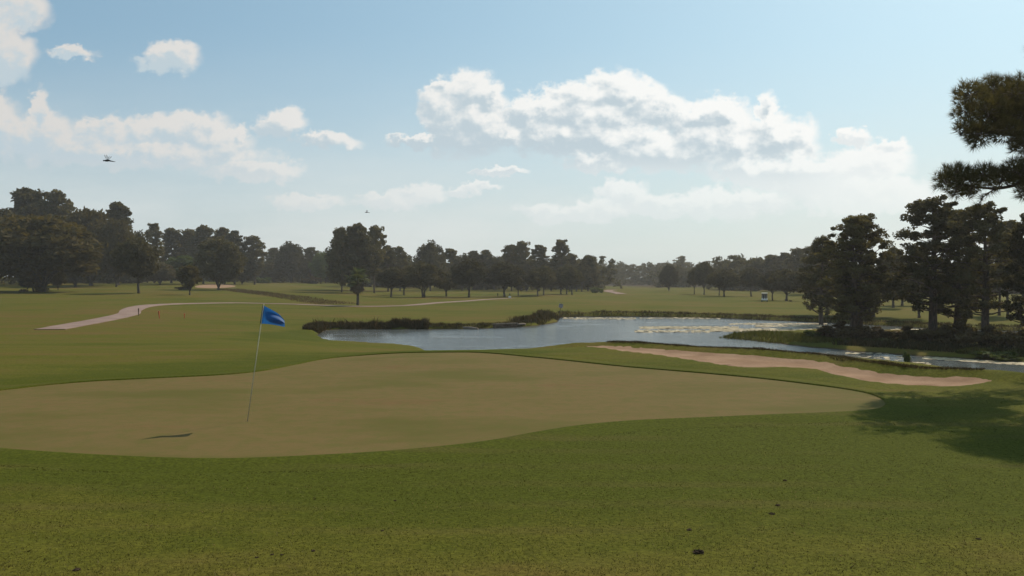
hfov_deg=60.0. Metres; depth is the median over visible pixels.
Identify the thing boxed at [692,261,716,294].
oak tree
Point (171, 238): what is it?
pine tree
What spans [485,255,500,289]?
evergreen tree
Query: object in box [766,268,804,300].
oak tree
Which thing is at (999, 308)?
pine tree
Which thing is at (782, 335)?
tall grass
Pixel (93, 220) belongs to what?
oak tree
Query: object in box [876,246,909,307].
oak tree
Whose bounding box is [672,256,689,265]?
pine tree
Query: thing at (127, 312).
cart path
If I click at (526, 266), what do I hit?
evergreen tree
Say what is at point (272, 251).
pine tree
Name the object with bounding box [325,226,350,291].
pine tree
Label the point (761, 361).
sand bunker
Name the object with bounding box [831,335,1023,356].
tall grass
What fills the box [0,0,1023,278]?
sky
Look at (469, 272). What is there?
oak tree
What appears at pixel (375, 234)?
pine tree
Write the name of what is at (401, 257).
pine tree
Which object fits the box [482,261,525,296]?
oak tree
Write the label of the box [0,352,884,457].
putting green
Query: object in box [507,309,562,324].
tall grass
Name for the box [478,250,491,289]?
pine tree
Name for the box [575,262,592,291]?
oak tree
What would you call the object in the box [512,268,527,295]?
oak tree
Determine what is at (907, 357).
water plant
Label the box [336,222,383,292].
pine tree
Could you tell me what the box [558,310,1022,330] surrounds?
tall grass
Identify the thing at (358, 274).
tree
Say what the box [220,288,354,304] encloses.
tall grass
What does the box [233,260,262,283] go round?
evergreen tree
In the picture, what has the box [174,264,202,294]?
young tree
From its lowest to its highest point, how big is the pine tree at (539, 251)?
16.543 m
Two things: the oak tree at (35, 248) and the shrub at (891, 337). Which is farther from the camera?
the oak tree at (35, 248)
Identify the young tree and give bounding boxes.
[17,279,31,289]
[50,272,67,289]
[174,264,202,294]
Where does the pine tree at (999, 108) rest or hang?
on the ground at (170, 341)
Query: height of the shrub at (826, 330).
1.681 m
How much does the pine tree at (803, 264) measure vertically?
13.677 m
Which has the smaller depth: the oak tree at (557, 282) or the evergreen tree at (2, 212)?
the oak tree at (557, 282)
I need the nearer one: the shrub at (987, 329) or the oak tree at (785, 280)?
the shrub at (987, 329)
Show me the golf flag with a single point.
(269, 316)
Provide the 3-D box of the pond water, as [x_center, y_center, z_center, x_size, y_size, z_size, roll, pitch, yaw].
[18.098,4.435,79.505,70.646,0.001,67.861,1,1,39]
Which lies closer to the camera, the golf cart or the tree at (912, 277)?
the tree at (912, 277)
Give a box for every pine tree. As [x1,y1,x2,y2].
[3,187,48,215]
[32,189,76,284]
[105,201,137,284]
[145,223,164,282]
[160,227,183,282]
[176,228,198,257]
[182,224,216,283]
[214,227,229,283]
[225,230,244,283]
[239,235,268,284]
[264,247,279,264]
[302,247,318,277]
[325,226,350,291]
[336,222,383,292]
[366,225,389,292]
[378,245,399,291]
[393,246,408,290]
[443,248,457,289]
[467,250,481,288]
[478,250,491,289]
[499,244,516,290]
[509,240,533,290]
[528,244,551,290]
[550,239,571,290]
[562,253,579,290]
[578,255,604,287]
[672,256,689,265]
[757,254,777,273]
[773,252,795,291]
[780,247,803,291]
[797,234,837,324]
[797,246,818,271]
[814,215,896,326]
[816,213,904,325]
[881,194,993,339]
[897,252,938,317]
[922,208,997,328]
[928,47,1023,212]
[938,201,1023,331]
[980,234,1014,315]
[991,220,1022,314]
[997,213,1023,322]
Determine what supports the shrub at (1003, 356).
on the ground at (170, 341)
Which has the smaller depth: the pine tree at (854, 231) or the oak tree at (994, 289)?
the pine tree at (854, 231)
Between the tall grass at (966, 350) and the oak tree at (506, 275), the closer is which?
the tall grass at (966, 350)
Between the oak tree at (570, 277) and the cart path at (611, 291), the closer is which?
the oak tree at (570, 277)
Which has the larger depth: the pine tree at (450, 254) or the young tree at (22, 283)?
the pine tree at (450, 254)
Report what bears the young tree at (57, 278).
on the ground at (170, 341)
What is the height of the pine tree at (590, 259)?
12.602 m
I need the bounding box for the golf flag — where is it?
[247,304,284,420]
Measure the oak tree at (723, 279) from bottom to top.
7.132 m
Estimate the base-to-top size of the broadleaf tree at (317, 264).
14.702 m
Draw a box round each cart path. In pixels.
[34,298,515,329]
[604,290,624,293]
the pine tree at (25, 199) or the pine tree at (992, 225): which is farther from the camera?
the pine tree at (25, 199)
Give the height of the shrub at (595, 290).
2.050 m
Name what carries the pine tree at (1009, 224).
on the ground at (170, 341)
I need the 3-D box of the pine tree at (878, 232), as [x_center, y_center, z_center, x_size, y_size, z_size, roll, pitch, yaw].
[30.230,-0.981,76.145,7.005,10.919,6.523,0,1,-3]
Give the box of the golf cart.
[761,294,767,301]
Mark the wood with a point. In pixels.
(611, 273)
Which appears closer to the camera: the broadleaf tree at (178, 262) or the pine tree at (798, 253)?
the pine tree at (798, 253)
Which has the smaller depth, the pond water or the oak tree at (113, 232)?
the pond water
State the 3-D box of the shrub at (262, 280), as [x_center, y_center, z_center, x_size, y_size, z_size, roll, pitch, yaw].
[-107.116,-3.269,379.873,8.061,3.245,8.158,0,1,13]
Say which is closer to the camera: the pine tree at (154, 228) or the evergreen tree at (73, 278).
the evergreen tree at (73, 278)
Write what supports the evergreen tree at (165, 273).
on the ground at (170, 341)
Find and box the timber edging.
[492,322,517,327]
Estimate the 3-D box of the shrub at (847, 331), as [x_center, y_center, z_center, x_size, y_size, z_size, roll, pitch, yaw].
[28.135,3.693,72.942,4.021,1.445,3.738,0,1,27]
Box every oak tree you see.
[0,213,108,291]
[64,206,134,285]
[97,217,133,286]
[109,236,164,292]
[375,266,406,296]
[399,268,408,294]
[402,261,445,296]
[435,271,457,295]
[448,257,489,296]
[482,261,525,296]
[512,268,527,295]
[524,268,549,295]
[539,265,556,294]
[550,269,568,293]
[555,264,572,293]
[559,266,584,294]
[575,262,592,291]
[585,263,599,290]
[687,269,697,293]
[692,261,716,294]
[706,268,740,295]
[738,267,760,295]
[757,270,776,299]
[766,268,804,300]
[795,263,837,314]
[829,267,907,316]
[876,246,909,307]
[966,267,1001,299]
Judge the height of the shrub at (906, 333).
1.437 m
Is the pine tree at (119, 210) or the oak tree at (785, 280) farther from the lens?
the pine tree at (119, 210)
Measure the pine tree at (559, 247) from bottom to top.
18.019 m
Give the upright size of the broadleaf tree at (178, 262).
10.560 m
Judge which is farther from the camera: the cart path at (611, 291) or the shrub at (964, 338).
the cart path at (611, 291)
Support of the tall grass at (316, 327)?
on the ground at (170, 341)
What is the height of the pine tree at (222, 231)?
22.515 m
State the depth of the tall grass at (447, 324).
92.72 m
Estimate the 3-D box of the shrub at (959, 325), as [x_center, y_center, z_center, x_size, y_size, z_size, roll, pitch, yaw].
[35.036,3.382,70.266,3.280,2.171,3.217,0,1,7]
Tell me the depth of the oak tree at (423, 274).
205.26 m
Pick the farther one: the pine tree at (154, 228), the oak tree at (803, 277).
the pine tree at (154, 228)
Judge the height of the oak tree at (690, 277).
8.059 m
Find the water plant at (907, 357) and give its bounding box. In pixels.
[902,350,911,361]
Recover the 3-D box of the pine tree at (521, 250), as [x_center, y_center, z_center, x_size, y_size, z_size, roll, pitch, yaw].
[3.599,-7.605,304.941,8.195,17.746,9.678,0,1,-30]
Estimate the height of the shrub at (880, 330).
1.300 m
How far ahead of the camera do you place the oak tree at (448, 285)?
216.51 m
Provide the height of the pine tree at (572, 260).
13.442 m
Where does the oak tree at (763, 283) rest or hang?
on the ground at (170, 341)
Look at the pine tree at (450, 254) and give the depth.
318.71 m
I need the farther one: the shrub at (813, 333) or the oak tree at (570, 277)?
the oak tree at (570, 277)
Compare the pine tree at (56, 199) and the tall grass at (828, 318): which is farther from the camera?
the pine tree at (56, 199)
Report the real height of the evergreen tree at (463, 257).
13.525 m
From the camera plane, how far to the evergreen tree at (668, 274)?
296.80 m
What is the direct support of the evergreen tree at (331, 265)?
on the ground at (170, 341)
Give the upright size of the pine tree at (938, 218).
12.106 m
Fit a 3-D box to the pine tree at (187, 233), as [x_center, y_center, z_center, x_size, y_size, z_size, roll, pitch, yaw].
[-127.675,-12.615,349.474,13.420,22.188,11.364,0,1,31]
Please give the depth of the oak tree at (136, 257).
188.36 m
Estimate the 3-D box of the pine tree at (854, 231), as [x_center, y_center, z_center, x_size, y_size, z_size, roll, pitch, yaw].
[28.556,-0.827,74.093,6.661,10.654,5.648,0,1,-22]
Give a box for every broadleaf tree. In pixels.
[165,255,196,284]
[308,251,329,283]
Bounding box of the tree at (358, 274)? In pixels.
[346,267,369,304]
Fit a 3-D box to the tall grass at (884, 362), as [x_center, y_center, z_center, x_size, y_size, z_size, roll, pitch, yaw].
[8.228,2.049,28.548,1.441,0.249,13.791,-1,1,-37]
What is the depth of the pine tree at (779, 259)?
289.48 m
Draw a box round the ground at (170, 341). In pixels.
[0,277,1023,575]
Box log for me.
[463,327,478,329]
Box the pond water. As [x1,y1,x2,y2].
[318,317,1023,372]
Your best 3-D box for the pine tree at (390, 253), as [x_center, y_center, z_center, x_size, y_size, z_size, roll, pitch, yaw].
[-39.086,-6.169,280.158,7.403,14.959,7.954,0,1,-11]
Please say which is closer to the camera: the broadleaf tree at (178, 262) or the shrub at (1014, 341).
the shrub at (1014, 341)
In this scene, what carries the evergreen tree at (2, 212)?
on the ground at (170, 341)
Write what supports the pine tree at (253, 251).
on the ground at (170, 341)
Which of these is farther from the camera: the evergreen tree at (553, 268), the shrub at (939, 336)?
the evergreen tree at (553, 268)
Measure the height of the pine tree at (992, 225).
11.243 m
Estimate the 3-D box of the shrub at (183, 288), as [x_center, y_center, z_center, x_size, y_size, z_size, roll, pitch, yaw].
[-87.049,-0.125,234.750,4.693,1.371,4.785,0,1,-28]
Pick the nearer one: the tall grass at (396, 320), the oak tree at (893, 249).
the tall grass at (396, 320)
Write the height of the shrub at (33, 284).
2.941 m
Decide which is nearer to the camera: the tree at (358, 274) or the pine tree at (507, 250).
the tree at (358, 274)
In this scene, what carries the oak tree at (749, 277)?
on the ground at (170, 341)
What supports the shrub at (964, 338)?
on the ground at (170, 341)
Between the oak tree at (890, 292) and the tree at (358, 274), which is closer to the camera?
the oak tree at (890, 292)
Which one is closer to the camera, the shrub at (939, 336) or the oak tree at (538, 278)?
the shrub at (939, 336)
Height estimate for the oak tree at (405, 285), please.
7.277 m
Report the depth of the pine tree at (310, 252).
407.92 m
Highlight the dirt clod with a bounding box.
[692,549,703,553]
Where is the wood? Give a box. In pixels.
[0,229,1018,293]
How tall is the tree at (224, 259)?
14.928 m
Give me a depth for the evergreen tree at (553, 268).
298.34 m
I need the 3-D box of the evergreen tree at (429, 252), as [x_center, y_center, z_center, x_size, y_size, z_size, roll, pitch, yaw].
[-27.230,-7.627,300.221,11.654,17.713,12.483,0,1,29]
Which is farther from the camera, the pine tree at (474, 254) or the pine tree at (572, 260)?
the pine tree at (474, 254)
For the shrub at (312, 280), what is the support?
on the ground at (170, 341)
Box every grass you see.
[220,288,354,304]
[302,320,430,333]
[391,317,429,327]
[429,320,527,328]
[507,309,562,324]
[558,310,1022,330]
[607,340,984,370]
[719,329,855,343]
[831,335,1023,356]
[955,346,1023,356]
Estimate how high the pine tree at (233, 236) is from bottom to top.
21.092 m
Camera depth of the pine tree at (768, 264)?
298.10 m
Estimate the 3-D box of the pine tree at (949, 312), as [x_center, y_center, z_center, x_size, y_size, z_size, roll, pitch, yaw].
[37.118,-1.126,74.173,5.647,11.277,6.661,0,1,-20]
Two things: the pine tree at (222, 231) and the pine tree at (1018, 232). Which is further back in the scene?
the pine tree at (222, 231)
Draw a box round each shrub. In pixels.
[18,281,48,291]
[175,285,187,289]
[256,277,270,282]
[301,275,322,283]
[590,287,603,292]
[803,329,829,337]
[815,320,846,336]
[831,325,876,339]
[851,326,892,339]
[885,329,899,338]
[890,325,929,341]
[908,328,951,342]
[931,317,979,340]
[947,330,992,345]
[970,351,1020,360]
[977,325,1004,345]
[989,332,1023,349]
[999,323,1023,345]
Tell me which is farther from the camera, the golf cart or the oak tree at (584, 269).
the oak tree at (584, 269)
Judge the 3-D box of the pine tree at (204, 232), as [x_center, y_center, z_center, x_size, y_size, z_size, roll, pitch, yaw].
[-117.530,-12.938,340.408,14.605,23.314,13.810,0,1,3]
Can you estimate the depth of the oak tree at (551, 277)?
229.36 m
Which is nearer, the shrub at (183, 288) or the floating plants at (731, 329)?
the floating plants at (731, 329)
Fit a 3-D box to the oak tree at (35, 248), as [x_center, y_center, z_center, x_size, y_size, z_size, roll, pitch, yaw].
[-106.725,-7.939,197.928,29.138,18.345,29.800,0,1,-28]
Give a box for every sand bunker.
[195,284,234,287]
[587,346,991,385]
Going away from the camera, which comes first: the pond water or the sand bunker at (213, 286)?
the pond water
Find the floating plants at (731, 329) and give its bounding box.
[564,317,1023,364]
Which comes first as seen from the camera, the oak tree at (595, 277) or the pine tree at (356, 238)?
the pine tree at (356, 238)
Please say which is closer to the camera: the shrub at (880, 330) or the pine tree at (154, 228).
the shrub at (880, 330)
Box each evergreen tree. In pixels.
[0,207,18,276]
[51,236,104,286]
[145,262,176,284]
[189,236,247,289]
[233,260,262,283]
[274,241,306,282]
[324,233,378,290]
[412,239,448,290]
[449,253,469,290]
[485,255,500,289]
[518,261,536,290]
[544,262,559,290]
[659,263,679,290]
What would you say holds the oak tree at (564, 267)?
on the ground at (170, 341)
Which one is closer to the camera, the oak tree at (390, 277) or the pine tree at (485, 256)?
the oak tree at (390, 277)
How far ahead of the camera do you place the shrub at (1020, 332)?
66.00 m
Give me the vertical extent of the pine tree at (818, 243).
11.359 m

